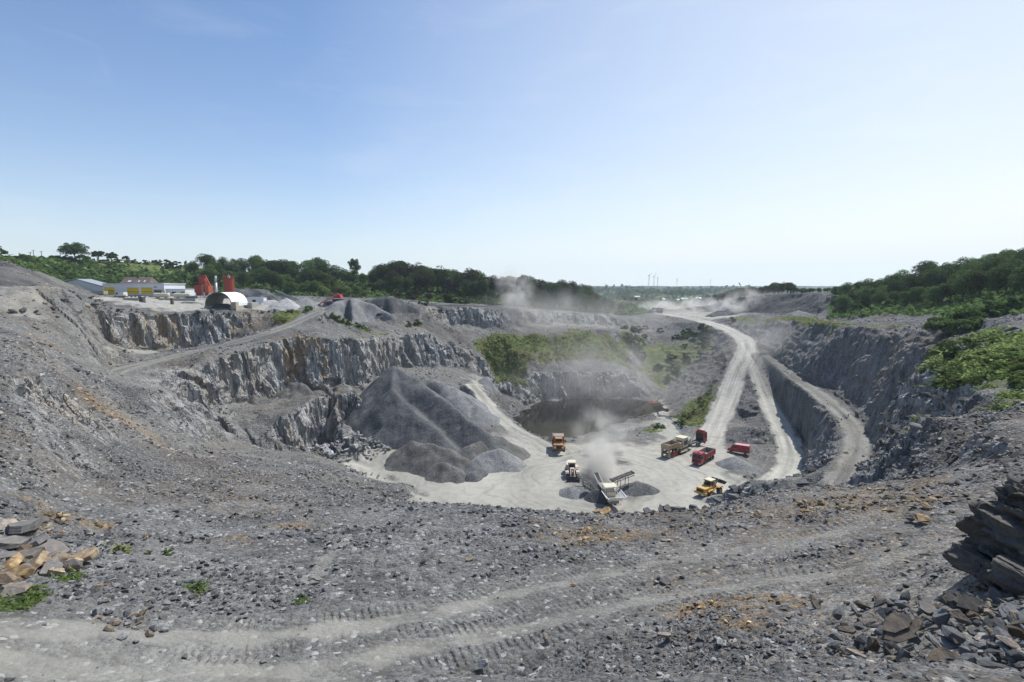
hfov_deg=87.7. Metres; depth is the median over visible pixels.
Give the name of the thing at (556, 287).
broadleaf tree
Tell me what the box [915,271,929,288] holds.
broadleaf tree
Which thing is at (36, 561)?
slate slab
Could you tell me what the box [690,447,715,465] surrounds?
tipper truck
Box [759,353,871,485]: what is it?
dirt road
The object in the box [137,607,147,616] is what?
stone
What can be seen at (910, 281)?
broadleaf tree
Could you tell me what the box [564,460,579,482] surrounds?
wheel loader
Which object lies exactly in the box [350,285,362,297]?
broadleaf tree
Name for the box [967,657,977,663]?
slate splinter
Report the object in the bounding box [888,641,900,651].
slate splinter
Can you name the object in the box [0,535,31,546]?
slate slab
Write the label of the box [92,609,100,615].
stone
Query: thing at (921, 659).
slate splinter
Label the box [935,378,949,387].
bush
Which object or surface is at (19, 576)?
slate slab
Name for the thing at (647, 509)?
stone
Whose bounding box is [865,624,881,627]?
slate splinter
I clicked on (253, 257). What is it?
broadleaf tree
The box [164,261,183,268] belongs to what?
bush
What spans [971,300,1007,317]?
bush
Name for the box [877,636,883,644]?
slate splinter
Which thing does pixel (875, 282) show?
broadleaf tree
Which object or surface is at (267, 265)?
broadleaf tree
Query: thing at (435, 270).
broadleaf tree
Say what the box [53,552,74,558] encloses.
slate slab
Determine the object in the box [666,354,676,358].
bush
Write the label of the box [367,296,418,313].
gravel pile
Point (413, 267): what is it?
broadleaf tree
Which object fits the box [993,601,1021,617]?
slate slab
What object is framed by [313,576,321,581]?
stone
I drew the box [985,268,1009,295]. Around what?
broadleaf tree
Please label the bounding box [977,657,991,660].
slate splinter
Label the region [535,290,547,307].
broadleaf tree
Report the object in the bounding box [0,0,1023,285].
sky
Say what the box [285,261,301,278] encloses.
broadleaf tree
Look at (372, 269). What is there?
broadleaf tree
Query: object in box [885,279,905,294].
broadleaf tree
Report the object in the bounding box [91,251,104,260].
hill tree
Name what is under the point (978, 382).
bush
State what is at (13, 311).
boulder
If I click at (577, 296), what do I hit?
broadleaf tree
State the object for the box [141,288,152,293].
door
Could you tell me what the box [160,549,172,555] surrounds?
weed
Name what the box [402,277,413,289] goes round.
broadleaf tree
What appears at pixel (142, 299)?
concrete wall
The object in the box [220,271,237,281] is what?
broadleaf tree
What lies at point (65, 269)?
bush
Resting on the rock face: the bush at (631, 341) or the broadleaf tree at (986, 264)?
the bush at (631, 341)
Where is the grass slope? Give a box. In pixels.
[8,261,1023,431]
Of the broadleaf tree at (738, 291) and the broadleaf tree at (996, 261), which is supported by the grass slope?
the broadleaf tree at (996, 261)
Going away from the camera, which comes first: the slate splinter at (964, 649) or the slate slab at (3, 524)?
the slate splinter at (964, 649)
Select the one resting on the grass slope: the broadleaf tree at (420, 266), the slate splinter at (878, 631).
the broadleaf tree at (420, 266)
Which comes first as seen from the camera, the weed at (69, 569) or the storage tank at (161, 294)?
the weed at (69, 569)
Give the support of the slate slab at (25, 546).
on the quarry ground at (406, 632)
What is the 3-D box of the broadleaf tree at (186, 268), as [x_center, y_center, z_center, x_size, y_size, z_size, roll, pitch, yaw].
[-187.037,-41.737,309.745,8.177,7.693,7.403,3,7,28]
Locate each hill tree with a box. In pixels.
[0,246,8,253]
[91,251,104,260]
[103,252,117,263]
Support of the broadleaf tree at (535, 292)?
on the grass slope
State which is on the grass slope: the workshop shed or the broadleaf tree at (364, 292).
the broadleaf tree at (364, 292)
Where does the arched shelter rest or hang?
on the quarry ground at (406, 632)
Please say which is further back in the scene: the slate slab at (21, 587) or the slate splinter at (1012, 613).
the slate slab at (21, 587)
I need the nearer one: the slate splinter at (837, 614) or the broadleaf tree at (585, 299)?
the slate splinter at (837, 614)
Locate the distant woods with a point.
(622, 293)
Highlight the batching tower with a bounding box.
[194,275,212,297]
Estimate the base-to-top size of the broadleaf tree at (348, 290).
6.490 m
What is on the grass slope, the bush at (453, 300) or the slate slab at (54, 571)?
the bush at (453, 300)
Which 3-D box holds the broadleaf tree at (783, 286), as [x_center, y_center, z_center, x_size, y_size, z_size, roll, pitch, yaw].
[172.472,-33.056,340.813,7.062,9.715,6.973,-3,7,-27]
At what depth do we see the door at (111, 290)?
214.88 m
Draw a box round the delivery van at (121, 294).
[114,292,127,296]
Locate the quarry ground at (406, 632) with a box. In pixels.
[0,262,1023,681]
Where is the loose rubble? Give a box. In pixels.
[0,396,1023,681]
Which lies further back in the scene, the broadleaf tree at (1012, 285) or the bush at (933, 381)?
the broadleaf tree at (1012, 285)
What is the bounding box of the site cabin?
[246,297,266,302]
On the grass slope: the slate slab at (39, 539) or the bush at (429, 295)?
the bush at (429, 295)
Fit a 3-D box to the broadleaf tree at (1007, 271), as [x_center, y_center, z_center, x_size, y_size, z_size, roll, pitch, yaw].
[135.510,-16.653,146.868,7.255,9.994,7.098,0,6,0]
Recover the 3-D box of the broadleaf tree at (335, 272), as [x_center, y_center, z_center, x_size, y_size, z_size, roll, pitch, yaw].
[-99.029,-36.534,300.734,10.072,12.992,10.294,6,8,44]
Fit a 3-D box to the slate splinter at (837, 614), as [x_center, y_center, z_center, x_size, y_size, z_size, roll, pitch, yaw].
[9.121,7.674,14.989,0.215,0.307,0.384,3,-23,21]
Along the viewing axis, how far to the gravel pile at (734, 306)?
319.22 m
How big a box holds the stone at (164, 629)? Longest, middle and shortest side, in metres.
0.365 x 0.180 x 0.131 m
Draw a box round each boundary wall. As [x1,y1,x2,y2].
[410,300,511,307]
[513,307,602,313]
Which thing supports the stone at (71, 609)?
on the quarry ground at (406, 632)
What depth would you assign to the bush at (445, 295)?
266.88 m
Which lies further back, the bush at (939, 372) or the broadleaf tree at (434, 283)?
the broadleaf tree at (434, 283)
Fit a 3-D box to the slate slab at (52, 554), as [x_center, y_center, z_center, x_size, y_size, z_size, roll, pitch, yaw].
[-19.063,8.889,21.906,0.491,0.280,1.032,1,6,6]
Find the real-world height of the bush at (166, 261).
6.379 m
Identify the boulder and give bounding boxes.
[8,309,17,313]
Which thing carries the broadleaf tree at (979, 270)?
on the grass slope
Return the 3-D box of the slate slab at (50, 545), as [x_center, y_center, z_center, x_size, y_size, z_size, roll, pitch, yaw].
[-19.359,8.781,22.369,1.279,0.541,1.094,23,9,-7]
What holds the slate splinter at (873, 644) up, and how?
on the quarry ground at (406, 632)
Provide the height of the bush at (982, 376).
1.149 m
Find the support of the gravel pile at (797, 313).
on the quarry ground at (406, 632)
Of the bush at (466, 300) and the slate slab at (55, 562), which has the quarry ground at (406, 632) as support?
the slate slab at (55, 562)
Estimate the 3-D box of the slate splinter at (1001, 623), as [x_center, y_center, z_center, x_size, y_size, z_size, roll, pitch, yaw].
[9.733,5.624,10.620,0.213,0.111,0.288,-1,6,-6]
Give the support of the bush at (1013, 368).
on the grass slope
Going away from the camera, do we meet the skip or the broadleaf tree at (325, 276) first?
the skip
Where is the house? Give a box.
[120,276,157,282]
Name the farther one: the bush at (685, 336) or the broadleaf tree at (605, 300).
the broadleaf tree at (605, 300)
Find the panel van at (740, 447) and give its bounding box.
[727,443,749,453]
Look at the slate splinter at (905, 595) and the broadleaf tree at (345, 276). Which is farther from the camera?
the broadleaf tree at (345, 276)
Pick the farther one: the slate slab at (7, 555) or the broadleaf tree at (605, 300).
the broadleaf tree at (605, 300)
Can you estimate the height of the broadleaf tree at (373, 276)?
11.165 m
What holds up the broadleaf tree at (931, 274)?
on the grass slope
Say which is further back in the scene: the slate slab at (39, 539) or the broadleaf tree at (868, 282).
the broadleaf tree at (868, 282)
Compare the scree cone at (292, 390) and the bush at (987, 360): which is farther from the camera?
the scree cone at (292, 390)
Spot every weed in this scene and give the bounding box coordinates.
[24,592,36,602]
[66,568,76,575]
[112,545,125,550]
[143,550,152,554]
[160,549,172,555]
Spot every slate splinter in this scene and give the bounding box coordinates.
[810,595,819,608]
[826,640,840,650]
[829,633,843,641]
[832,608,841,619]
[837,625,855,633]
[838,646,857,655]
[845,648,866,656]
[846,641,853,645]
[853,600,870,609]
[853,622,864,629]
[854,634,867,651]
[859,644,863,650]
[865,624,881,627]
[866,636,880,652]
[872,592,884,598]
[873,626,882,635]
[874,598,886,605]
[877,606,889,617]
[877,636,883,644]
[880,655,895,660]
[883,607,894,613]
[883,645,897,662]
[884,643,892,649]
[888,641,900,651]
[894,600,909,607]
[896,648,909,662]
[899,590,910,600]
[899,657,909,661]
[908,633,921,644]
[912,655,928,662]
[914,616,923,627]
[914,645,920,652]
[927,631,941,646]
[932,608,950,626]
[938,598,952,608]
[940,625,965,644]
[943,589,956,594]
[950,609,971,624]
[951,620,957,628]
[956,624,964,631]
[956,653,978,660]
[958,645,974,654]
[963,640,977,651]
[965,610,979,616]
[966,628,975,636]
[967,641,998,649]
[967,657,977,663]
[972,619,981,626]
[976,659,1010,668]
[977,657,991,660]
[978,604,985,613]
[983,608,995,616]
[983,618,993,627]
[985,601,991,607]
[985,648,1004,655]
[986,628,992,636]
[986,641,996,656]
[987,587,1003,604]
[992,617,1006,628]
[993,626,1015,641]
[995,640,1009,649]
[996,635,1021,648]
[1004,606,1014,621]
[1005,649,1023,661]
[1006,609,1022,628]
[1007,624,1023,639]
[1008,657,1015,663]
[1009,620,1023,627]
[1012,663,1023,670]
[1017,609,1023,619]
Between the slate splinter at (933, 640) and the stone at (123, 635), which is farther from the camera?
the stone at (123, 635)
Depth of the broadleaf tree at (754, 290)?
341.89 m
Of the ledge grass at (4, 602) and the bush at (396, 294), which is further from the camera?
the bush at (396, 294)
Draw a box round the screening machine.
[332,293,347,301]
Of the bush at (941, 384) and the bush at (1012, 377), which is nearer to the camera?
the bush at (1012, 377)
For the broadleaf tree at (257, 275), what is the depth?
276.19 m
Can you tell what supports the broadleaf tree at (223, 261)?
on the grass slope
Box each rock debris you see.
[0,261,523,500]
[703,327,1023,501]
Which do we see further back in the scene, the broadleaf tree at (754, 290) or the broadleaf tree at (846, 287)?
the broadleaf tree at (754, 290)
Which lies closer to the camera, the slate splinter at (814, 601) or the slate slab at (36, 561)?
the slate splinter at (814, 601)
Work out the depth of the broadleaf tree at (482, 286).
284.45 m
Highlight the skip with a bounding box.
[322,301,333,304]
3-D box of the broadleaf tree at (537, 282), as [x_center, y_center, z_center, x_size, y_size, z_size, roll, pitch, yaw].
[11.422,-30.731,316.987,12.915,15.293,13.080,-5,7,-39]
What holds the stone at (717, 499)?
on the quarry ground at (406, 632)
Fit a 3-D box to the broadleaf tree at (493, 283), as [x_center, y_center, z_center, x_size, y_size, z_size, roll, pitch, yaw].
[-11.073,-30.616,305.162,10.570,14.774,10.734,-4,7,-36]
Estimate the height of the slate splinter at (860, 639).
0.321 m
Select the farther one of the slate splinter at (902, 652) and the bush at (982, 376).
the bush at (982, 376)
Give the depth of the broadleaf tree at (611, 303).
319.89 m
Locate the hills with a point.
(691, 296)
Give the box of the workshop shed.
[64,279,184,295]
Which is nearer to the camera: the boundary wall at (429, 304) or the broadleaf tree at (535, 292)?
the boundary wall at (429, 304)
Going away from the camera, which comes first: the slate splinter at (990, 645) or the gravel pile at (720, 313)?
the slate splinter at (990, 645)
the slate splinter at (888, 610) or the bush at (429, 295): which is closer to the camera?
the slate splinter at (888, 610)
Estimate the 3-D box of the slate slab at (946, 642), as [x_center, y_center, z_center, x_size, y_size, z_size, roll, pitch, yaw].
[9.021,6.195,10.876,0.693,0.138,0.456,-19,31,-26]
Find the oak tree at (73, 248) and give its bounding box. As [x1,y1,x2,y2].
[57,242,90,258]
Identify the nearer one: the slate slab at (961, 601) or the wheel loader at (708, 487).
the slate slab at (961, 601)
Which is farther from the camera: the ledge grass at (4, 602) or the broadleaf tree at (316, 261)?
the broadleaf tree at (316, 261)
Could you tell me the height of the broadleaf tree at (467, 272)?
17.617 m
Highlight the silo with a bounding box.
[223,274,234,291]
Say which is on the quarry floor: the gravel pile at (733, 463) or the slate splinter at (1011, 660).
the gravel pile at (733, 463)
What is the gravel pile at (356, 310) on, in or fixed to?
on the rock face
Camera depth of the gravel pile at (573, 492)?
115.15 m
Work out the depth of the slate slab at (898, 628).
11.56 m
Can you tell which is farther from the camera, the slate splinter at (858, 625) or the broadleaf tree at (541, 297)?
the broadleaf tree at (541, 297)
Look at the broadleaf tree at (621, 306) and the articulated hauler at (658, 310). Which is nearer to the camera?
the broadleaf tree at (621, 306)
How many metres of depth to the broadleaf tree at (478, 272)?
298.20 m
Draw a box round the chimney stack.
[214,275,217,291]
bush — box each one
[19,256,32,261]
[59,265,70,271]
[62,255,73,260]
[62,272,78,277]
[70,254,93,262]
[78,256,93,264]
[159,259,173,265]
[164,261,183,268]
[391,292,402,298]
[406,291,423,299]
[414,319,421,325]
[424,292,433,298]
[441,293,451,299]
[444,295,460,302]
[459,298,472,303]
[480,296,496,304]
[625,338,635,342]
[630,327,639,332]
[663,374,673,379]
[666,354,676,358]
[670,366,678,372]
[679,332,689,337]
[922,308,984,332]
[928,378,940,388]
[935,369,944,373]
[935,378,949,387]
[941,346,964,359]
[943,312,988,326]
[944,376,962,387]
[954,355,974,361]
[962,338,979,351]
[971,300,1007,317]
[971,350,988,354]
[974,379,984,385]
[977,374,987,380]
[979,358,994,365]
[986,354,999,358]
[988,362,1004,369]
[989,370,996,375]
[995,295,1023,309]
[999,348,1019,354]
[1000,355,1022,361]
[1004,366,1020,372]
[1005,351,1020,358]
[1005,370,1023,380]
[1006,375,1023,384]
[1007,378,1023,387]
[1009,300,1023,308]
[1012,363,1023,369]
[1015,357,1023,361]
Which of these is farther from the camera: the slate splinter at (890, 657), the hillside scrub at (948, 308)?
the hillside scrub at (948, 308)
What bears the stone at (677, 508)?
on the quarry ground at (406, 632)
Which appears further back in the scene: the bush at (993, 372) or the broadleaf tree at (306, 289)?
the broadleaf tree at (306, 289)
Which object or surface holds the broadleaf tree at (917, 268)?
on the grass slope
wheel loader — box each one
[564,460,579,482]
[694,477,726,496]
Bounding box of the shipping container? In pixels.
[92,291,107,293]
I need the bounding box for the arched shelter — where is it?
[204,292,247,310]
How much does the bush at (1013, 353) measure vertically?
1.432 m
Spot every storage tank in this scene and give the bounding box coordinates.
[153,292,169,297]
[173,292,191,297]
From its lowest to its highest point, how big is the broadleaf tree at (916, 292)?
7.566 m
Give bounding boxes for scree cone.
[247,392,273,404]
[276,368,313,399]
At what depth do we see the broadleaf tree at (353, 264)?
317.52 m
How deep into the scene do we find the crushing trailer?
143.60 m
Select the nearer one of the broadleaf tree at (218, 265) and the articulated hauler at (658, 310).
the broadleaf tree at (218, 265)
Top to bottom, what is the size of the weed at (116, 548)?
0.374 m
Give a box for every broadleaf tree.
[182,262,192,272]
[187,261,199,271]
[190,275,198,282]
[194,253,216,267]
[199,263,219,284]
[206,258,222,268]
[216,269,225,281]
[217,256,227,274]
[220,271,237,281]
[223,258,240,273]
[236,258,250,272]
[236,272,249,286]
[246,255,263,272]
[250,257,267,274]
[252,266,270,287]
[260,260,272,270]
[260,270,281,289]
[268,259,290,274]
[272,274,287,289]
[283,274,292,284]
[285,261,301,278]
[293,275,305,283]
[298,283,310,293]
[299,260,315,273]
[299,268,312,283]
[301,280,312,291]
[307,269,322,281]
[309,281,324,292]
[312,257,321,266]
[313,259,330,274]
[314,273,333,288]
[317,285,328,293]
[325,276,336,286]
[327,265,343,279]
[330,281,340,292]
[332,285,345,293]
[339,269,350,284]
[342,286,354,296]
[347,258,360,269]
[347,269,358,283]
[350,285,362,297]
[358,273,367,284]
[360,290,368,295]
[367,270,380,285]
[368,265,380,280]
[375,263,385,282]
[378,263,398,285]
[388,260,410,287]
[389,275,403,291]
[396,261,415,286]
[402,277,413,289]
[406,264,417,288]
[412,272,433,292]
[414,262,431,271]
[416,268,437,291]
[428,275,439,291]
[432,265,443,291]
[434,269,453,292]
[439,275,453,293]
[448,280,458,293]
[450,269,459,288]
[457,267,477,294]
[465,270,484,279]
[473,273,489,296]
[473,279,489,299]
[485,290,495,300]
[486,275,498,292]
[496,276,510,296]
[499,289,509,299]
[502,276,515,291]
[508,277,527,299]
[508,288,519,303]
[512,286,529,301]
[515,274,537,300]
[529,287,542,301]
[531,277,541,289]
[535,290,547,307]
[536,279,545,291]
[542,281,553,297]
[544,294,553,308]
[547,282,562,295]
[553,289,567,309]
[555,279,572,302]
[566,281,578,296]
[567,295,578,307]
[573,293,583,309]
[575,283,590,294]
[577,286,594,295]
[577,294,593,311]
[589,293,602,306]
[591,301,602,311]
[602,297,607,307]
[607,299,615,308]
[617,304,625,310]
[717,293,729,303]
[726,290,736,298]
[732,287,747,297]
[750,287,757,295]
[757,287,766,293]
[761,285,770,292]
[769,284,779,293]
[779,282,787,291]
[783,282,793,293]
[789,286,798,292]
[830,287,840,293]
[833,296,851,312]
[834,294,851,304]
[836,282,852,294]
[845,288,858,300]
[847,302,862,310]
[852,282,860,288]
[854,286,872,300]
[856,278,873,287]
[857,293,873,307]
[868,287,886,295]
[870,289,888,304]
[871,279,880,288]
[875,275,894,286]
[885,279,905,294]
[886,270,909,281]
[889,274,903,280]
[898,291,913,304]
[902,275,930,288]
[907,286,929,303]
[909,260,937,275]
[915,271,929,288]
[918,264,939,276]
[920,285,949,302]
[922,267,951,289]
[936,283,960,302]
[937,262,953,271]
[944,270,957,282]
[947,268,975,301]
[948,256,968,270]
[959,257,981,268]
[962,269,981,297]
[964,270,994,297]
[970,261,989,269]
[973,253,1001,263]
[980,257,998,271]
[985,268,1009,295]
[987,256,1007,270]
[988,248,1015,257]
[988,262,1018,291]
[1005,275,1023,291]
[1011,264,1023,285]
[1012,250,1020,258]
[1014,248,1023,259]
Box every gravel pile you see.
[179,301,202,304]
[212,304,230,308]
[226,288,280,300]
[259,300,277,305]
[268,298,299,310]
[295,298,324,308]
[324,298,396,322]
[342,366,500,451]
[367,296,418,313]
[384,441,478,483]
[425,379,499,426]
[458,436,530,460]
[463,463,488,481]
[471,448,526,472]
[478,377,500,395]
[559,485,591,499]
[584,488,608,503]
[618,481,659,496]
[705,311,738,316]
[711,299,742,312]
[715,457,762,476]
[785,310,812,315]
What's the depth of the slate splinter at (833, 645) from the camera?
12.73 m
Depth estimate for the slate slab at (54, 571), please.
20.48 m
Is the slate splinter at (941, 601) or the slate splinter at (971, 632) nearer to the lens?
the slate splinter at (971, 632)
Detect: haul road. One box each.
[653,312,756,439]
[739,341,804,475]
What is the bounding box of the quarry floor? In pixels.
[344,419,786,512]
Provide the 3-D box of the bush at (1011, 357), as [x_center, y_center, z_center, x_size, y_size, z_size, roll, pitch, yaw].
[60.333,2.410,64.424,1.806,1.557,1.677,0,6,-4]
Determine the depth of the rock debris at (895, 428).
55.91 m
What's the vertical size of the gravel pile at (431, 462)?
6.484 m
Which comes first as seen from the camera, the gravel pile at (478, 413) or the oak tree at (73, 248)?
the gravel pile at (478, 413)
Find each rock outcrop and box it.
[942,542,998,590]
[955,474,1023,563]
[987,554,1023,596]
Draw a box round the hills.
[143,264,837,304]
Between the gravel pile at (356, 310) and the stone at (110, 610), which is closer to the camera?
the stone at (110, 610)
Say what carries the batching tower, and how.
on the quarry ground at (406, 632)
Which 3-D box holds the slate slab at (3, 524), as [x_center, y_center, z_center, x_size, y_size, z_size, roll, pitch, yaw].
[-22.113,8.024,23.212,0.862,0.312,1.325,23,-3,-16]
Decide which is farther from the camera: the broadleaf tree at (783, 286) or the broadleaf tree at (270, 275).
the broadleaf tree at (783, 286)
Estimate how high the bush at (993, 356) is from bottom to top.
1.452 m
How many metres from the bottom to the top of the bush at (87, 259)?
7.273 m
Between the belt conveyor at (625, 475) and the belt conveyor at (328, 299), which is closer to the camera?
the belt conveyor at (625, 475)
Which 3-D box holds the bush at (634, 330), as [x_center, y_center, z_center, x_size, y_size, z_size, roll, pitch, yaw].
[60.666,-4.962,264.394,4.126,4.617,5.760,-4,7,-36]
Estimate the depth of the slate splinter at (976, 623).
11.15 m
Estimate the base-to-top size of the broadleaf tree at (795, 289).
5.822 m
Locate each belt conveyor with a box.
[274,290,298,300]
[318,294,336,305]
[576,474,597,488]
[610,470,634,489]
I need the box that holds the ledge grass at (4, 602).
[0,548,311,613]
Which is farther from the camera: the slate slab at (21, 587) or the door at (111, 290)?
the door at (111, 290)
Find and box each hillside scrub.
[0,253,676,315]
[825,282,1023,319]
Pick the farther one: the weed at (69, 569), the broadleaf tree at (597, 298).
the broadleaf tree at (597, 298)
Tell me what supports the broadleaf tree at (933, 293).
on the grass slope
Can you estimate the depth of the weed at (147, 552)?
24.70 m
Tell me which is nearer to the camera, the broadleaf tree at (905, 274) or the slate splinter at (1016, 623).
the slate splinter at (1016, 623)
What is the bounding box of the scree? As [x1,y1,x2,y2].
[0,261,1023,500]
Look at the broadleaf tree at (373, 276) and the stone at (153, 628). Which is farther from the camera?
the broadleaf tree at (373, 276)
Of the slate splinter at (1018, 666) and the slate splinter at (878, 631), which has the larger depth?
the slate splinter at (878, 631)
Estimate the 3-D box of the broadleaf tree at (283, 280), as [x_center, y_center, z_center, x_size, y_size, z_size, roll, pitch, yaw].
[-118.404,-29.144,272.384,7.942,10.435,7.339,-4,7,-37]
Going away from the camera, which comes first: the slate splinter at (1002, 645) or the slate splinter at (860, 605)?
the slate splinter at (1002, 645)
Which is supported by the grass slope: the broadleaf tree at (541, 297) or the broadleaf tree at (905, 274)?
the broadleaf tree at (905, 274)
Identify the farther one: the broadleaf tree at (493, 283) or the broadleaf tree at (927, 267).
the broadleaf tree at (493, 283)
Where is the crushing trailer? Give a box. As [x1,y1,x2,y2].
[661,435,693,458]
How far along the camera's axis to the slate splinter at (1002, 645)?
9.40 m
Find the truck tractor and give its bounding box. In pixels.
[691,429,706,445]
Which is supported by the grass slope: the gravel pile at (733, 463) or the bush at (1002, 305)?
the bush at (1002, 305)
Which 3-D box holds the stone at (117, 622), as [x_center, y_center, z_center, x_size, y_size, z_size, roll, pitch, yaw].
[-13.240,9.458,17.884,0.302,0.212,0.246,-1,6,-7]
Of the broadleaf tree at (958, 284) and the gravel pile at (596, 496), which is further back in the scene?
the broadleaf tree at (958, 284)
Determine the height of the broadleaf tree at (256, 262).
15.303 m
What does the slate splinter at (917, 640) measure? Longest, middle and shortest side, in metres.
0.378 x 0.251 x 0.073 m
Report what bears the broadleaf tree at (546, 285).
on the grass slope
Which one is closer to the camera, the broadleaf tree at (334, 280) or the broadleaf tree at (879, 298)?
the broadleaf tree at (879, 298)
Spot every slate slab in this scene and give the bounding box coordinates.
[0,519,17,530]
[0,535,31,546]
[0,544,21,549]
[0,551,20,558]
[0,564,35,578]
[0,571,18,585]
[0,582,12,590]
[0,582,32,596]
[3,553,24,568]
[6,588,23,598]
[7,517,42,533]
[15,573,23,579]
[16,544,32,550]
[17,547,45,558]
[21,559,30,563]
[27,532,49,546]
[29,550,48,569]
[31,555,52,565]
[33,538,70,553]
[39,557,62,575]
[47,567,64,574]
[48,549,61,556]
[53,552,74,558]
[62,558,82,570]
[72,546,98,561]
[880,613,920,642]
[917,599,935,615]
[925,646,958,661]
[938,636,961,648]
[940,591,984,613]
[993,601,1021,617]
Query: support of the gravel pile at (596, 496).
on the quarry floor
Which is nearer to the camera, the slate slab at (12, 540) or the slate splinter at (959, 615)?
the slate splinter at (959, 615)
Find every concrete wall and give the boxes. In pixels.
[123,298,138,300]
[139,297,145,302]
[159,298,195,300]
[244,302,258,308]
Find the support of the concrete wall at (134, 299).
on the quarry ground at (406, 632)
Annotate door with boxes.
[104,287,114,293]
[127,288,138,293]
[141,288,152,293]
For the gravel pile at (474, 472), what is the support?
on the quarry floor
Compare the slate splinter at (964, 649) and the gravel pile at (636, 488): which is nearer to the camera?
the slate splinter at (964, 649)
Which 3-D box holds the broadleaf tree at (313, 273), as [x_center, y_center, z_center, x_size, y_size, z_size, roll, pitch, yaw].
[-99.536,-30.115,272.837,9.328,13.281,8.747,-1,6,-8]
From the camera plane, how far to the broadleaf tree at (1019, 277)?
137.87 m
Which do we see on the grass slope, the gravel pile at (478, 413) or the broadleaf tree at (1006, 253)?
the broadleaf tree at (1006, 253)
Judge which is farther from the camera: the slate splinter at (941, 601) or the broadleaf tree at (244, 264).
the broadleaf tree at (244, 264)
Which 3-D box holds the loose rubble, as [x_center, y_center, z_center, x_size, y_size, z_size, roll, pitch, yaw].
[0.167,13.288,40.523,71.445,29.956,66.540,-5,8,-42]
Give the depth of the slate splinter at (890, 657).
10.82 m
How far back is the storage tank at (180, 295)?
201.59 m
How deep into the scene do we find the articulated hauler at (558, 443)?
146.25 m
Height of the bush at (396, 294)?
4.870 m
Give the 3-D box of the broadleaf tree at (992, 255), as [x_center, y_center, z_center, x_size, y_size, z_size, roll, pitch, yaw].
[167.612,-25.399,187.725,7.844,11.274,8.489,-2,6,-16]
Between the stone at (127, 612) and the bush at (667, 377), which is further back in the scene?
the bush at (667, 377)
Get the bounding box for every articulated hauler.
[552,433,565,451]
[649,307,663,312]
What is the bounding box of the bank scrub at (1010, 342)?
[911,324,1023,421]
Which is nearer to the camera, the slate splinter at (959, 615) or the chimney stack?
the slate splinter at (959, 615)
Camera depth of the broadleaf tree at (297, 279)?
271.28 m
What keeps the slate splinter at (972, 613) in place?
on the quarry ground at (406, 632)
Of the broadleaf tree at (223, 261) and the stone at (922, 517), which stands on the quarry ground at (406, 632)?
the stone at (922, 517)
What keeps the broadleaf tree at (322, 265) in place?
on the grass slope
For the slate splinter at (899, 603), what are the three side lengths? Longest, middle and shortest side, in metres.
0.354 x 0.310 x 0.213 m
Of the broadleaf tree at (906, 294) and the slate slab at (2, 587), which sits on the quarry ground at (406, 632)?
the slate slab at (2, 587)
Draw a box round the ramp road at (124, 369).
[108,311,326,373]
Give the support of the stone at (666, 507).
on the quarry ground at (406, 632)
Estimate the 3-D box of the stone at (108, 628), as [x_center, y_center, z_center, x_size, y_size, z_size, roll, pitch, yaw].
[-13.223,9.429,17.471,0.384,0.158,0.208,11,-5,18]
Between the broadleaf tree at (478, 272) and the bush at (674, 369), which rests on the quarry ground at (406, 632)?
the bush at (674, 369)
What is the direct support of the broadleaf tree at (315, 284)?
on the grass slope
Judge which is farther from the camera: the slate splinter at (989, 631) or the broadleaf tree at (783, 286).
the broadleaf tree at (783, 286)
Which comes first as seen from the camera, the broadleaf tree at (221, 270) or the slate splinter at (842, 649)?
the slate splinter at (842, 649)
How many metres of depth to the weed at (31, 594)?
18.40 m
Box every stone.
[66,606,76,611]
[90,585,100,592]
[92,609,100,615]
[103,607,115,614]
[103,625,113,631]
[112,619,120,625]
[117,631,129,639]
[123,608,132,616]
[126,612,139,618]
[135,616,143,621]
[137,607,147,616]
[145,629,154,637]
[148,625,157,631]
[158,614,167,619]
[160,627,169,631]
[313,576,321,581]
[477,659,487,667]
[543,632,549,644]
[593,508,601,512]
[599,507,611,514]
[617,510,625,514]
[643,507,652,513]
[657,631,671,637]
[659,576,670,584]
[662,504,671,511]
[670,506,685,509]
[689,504,696,508]
[713,496,721,502]
[717,637,722,645]
[727,493,738,499]
[915,513,929,522]
[920,502,932,508]
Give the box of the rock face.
[3,301,1007,500]
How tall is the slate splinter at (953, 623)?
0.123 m
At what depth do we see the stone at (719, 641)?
15.50 m
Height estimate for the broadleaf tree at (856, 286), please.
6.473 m
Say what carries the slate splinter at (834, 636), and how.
on the quarry ground at (406, 632)
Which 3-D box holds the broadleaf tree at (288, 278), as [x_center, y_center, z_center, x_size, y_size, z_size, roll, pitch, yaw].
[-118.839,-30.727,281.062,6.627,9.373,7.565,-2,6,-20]
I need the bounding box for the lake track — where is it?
[465,383,551,444]
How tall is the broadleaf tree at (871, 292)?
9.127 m
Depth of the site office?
213.09 m
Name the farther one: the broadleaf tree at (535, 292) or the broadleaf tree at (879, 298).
the broadleaf tree at (535, 292)
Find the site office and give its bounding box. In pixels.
[154,289,194,295]
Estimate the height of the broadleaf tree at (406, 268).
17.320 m
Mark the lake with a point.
(570, 418)
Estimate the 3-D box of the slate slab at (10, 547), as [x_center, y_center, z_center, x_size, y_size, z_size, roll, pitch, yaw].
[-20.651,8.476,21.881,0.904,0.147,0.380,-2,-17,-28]
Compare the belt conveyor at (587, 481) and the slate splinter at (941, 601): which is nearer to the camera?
the slate splinter at (941, 601)
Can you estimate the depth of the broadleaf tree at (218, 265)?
298.24 m
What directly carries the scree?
on the quarry ground at (406, 632)
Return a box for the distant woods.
[60,255,853,301]
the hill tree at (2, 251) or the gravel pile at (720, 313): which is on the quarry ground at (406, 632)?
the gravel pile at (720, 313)
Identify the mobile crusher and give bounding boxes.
[593,472,626,503]
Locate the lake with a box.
[513,398,689,441]
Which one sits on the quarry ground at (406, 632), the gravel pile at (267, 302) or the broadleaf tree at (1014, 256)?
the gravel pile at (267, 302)

